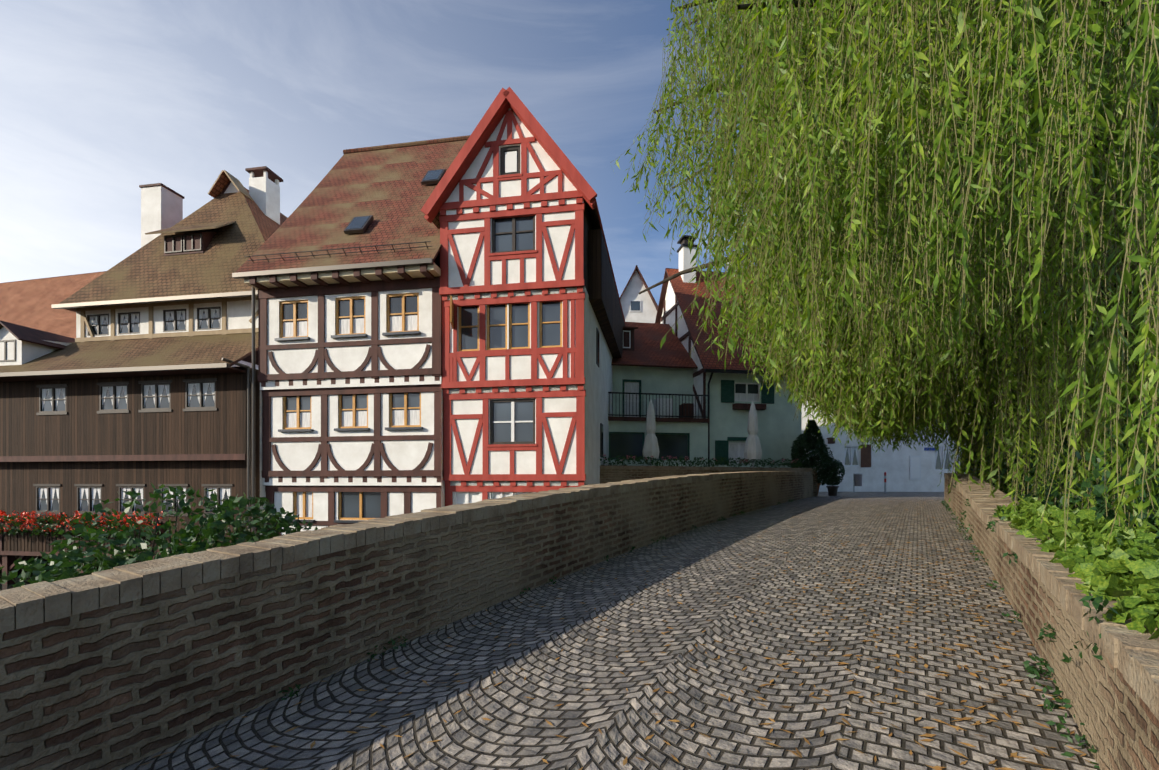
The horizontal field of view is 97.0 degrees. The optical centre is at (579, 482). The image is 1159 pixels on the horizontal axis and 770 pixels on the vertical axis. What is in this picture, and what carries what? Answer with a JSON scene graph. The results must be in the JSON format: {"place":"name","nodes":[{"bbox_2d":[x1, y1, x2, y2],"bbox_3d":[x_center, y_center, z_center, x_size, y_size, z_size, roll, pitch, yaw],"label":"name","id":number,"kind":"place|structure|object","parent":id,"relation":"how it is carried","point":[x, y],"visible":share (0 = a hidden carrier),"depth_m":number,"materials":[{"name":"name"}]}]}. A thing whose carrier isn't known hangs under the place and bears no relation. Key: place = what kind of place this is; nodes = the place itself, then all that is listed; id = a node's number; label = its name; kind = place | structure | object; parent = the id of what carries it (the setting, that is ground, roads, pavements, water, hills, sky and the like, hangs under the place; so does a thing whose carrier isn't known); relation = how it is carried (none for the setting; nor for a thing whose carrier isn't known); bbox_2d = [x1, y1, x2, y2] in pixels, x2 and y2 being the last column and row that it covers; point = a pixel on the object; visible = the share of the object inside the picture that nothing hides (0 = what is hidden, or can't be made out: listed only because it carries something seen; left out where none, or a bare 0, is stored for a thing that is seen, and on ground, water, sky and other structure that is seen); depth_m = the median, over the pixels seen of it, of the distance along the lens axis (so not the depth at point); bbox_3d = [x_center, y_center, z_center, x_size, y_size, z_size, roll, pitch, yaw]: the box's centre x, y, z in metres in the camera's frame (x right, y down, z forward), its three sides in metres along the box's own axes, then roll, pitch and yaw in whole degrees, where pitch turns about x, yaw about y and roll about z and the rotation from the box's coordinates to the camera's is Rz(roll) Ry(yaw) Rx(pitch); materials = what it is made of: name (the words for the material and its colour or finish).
{"place":"outdoors","nodes":[
{"label":"outdoors","id":0,"kind":"place"},
{"bbox_2d":[232,135,469,540],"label":"half-timbered house","id":1,"kind":"structure","parent":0,"point":[339,269],"depth_m":14.48,"materials":[{"name":"white paint"}]},
{"bbox_2d":[0,0,1044,312],"label":"sky","id":2,"kind":"structure","parent":0,"point":[101,100],"materials":[{"name":"blue"}]},
{"bbox_2d":[421,87,624,505],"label":"half-timbered house","id":3,"kind":"structure","parent":0,"point":[533,321],"depth_m":13.59,"materials":[{"name":"paint"}]},
{"bbox_2d":[0,501,1158,590],"bbox_3d":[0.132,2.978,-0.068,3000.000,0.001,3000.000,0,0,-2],"label":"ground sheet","id":4,"kind":"object","parent":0,"point":[8,586],"depth_m":15.96,"materials":[{"name":"plant"}]},
{"bbox_2d":[120,492,1099,769],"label":"bridge road cobbles","id":5,"kind":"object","parent":4,"relation":"on","point":[580,680],"visible":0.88,"depth_m":3.20,"materials":[{"name":"grey stone"}]},
{"bbox_2d":[0,471,813,769],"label":"bridge parapet","id":6,"kind":"structure","parent":5,"relation":"on","point":[118,667],"depth_m":3.21,"materials":[{"name":"brown brick"}]},
{"bbox_2d":[139,499,1095,769],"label":"fallen leaves","id":7,"kind":"object","parent":5,"relation":"on","point":[825,655],"visible":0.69,"depth_m":3.08,"materials":[{"name":"yellow plant"}]},
{"bbox_2d":[277,482,1118,768],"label":"parapet weeds","id":8,"kind":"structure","parent":5,"relation":"on","point":[1096,601],"depth_m":2.88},
{"bbox_2d":[811,454,838,495],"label":"plant pots","id":9,"kind":"object","parent":5,"relation":"on","point":[832,490],"visible":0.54,"depth_m":20.06,"materials":[{"name":"ceramic"}]},
{"bbox_2d":[790,419,844,485],"bbox_3d":[9.340,-1.177,20.322,2.122,2.692,1.948,0,0,-2],"label":"potted conifer","id":10,"kind":"object","parent":9,"relation":"in","point":[826,465],"visible":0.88,"depth_m":19.96,"materials":[{"name":"green plant"}]},
{"bbox_2d":[853,474,861,492],"bbox_3d":[14.322,0.028,26.420,0.443,1.000,0.386,0,0,-2],"label":"litter bin","id":11,"kind":"object","parent":5,"relation":"on","point":[857,479],"visible":0.9,"depth_m":26.30,"materials":[{"name":"grey metal"}]},
{"bbox_2d":[884,472,885,492],"bbox_3d":[14.005,0.018,23.501,0.089,1.020,0.089,0,0,-2],"label":"bollard post","id":12,"kind":"object","parent":5,"relation":"on","point":[884,482],"visible":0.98,"depth_m":23.48,"materials":[{"name":"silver metal"}]},
{"bbox_2d":[944,473,1158,769],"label":"bridge parapet","id":13,"kind":"structure","parent":5,"relation":"on","point":[1112,695],"depth_m":2.46,"materials":[{"name":"brown brick"}]},
{"bbox_2d":[993,496,1158,643],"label":"leafy ground plants","id":14,"kind":"object","parent":13,"relation":"on","point":[1124,573],"visible":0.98,"depth_m":3.05,"materials":[{"name":"green plant"}]},
{"bbox_2d":[600,465,817,496],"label":"terrace retaining wall","id":15,"kind":"structure","parent":4,"relation":"on","point":[614,473],"depth_m":17.35,"materials":[{"name":"brick"}]},
{"bbox_2d":[600,455,805,467],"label":"terrace planter greens","id":16,"kind":"object","parent":15,"relation":"on","point":[745,463],"visible":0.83,"depth_m":18.17,"materials":[{"name":"green plant"}]},
{"bbox_2d":[603,455,797,462],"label":"flowers","id":17,"kind":"object","parent":16,"relation":"on","point":[688,459],"visible":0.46,"depth_m":17.87,"materials":[{"name":"red plant"}]},
{"bbox_2d":[608,235,801,467],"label":"green house","id":18,"kind":"structure","parent":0,"point":[701,399],"depth_m":20.58,"materials":[{"name":"paint"}]},
{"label":"ground","id":19,"kind":"structure","parent":0,"visible":0},
{"bbox_2d":[0,271,257,369],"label":"house roof","id":20,"kind":"structure","parent":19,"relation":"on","point":[26,303],"depth_m":32.56,"materials":[{"name":"clay roof tile"},{"name":"zinc"}]},
{"bbox_2d":[0,166,286,584],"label":"house","id":21,"kind":"structure","parent":19,"relation":"on","point":[138,384],"depth_m":16.16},
{"bbox_2d":[0,510,162,537],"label":"geranium","id":22,"kind":"object","parent":21,"relation":"attached to","point":[34,531],"depth_m":14.25,"materials":[{"name":"red plant"}]},
{"bbox_2d":[620,265,657,322],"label":"white gable house","id":23,"kind":"structure","parent":19,"relation":"on","point":[638,307],"depth_m":31.04,"materials":[{"name":"paint"}]},
{"bbox_2d":[642,399,658,465],"bbox_3d":[2.588,-1.472,18.612,0.571,3.100,0.659,0,0,-2],"label":"closed parasol","id":24,"kind":"object","parent":19,"relation":"on","point":[650,447],"visible":0.77,"depth_m":18.46,"materials":[{"name":"fabric"}]},
{"bbox_2d":[744,401,761,466],"bbox_3d":[6.427,-1.472,19.025,0.571,3.100,0.659,0,0,-2],"label":"closed parasol","id":25,"kind":"object","parent":19,"relation":"on","point":[752,449],"visible":0.81,"depth_m":18.88,"materials":[{"name":"fabric"}]},
{"bbox_2d":[802,375,1014,491],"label":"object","id":26,"kind":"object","parent":19,"relation":"on","point":[905,468],"visible":0.25,"depth_m":30.26,"materials":[{"name":"white paint"}]},
{"bbox_3d":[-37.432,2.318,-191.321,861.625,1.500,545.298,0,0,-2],"label":"bank ground","id":27,"kind":"structure","parent":0,"visible":0},
{"bbox_2d":[0,483,317,587],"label":"shrub","id":28,"kind":"object","parent":27,"relation":"on","point":[75,560],"depth_m":4.51,"materials":[{"name":"green plant"}]},
{"bbox_2d":[610,0,1158,561],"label":"willow","id":29,"kind":"object","parent":27,"relation":"on","point":[1020,118],"depth_m":4.47,"materials":[{"name":"green plant"}]},
{"bbox_2d":[639,0,1157,358],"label":"tree branches","id":30,"kind":"object","parent":27,"relation":"on","point":[739,7],"visible":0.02,"depth_m":8.43,"materials":[{"name":"brown plant"}]},
{"bbox_2d":[965,403,1158,538],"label":"hedge","id":31,"kind":"object","parent":27,"relation":"on","point":[1099,508],"visible":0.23,"depth_m":5.72,"materials":[{"name":"green plant"}]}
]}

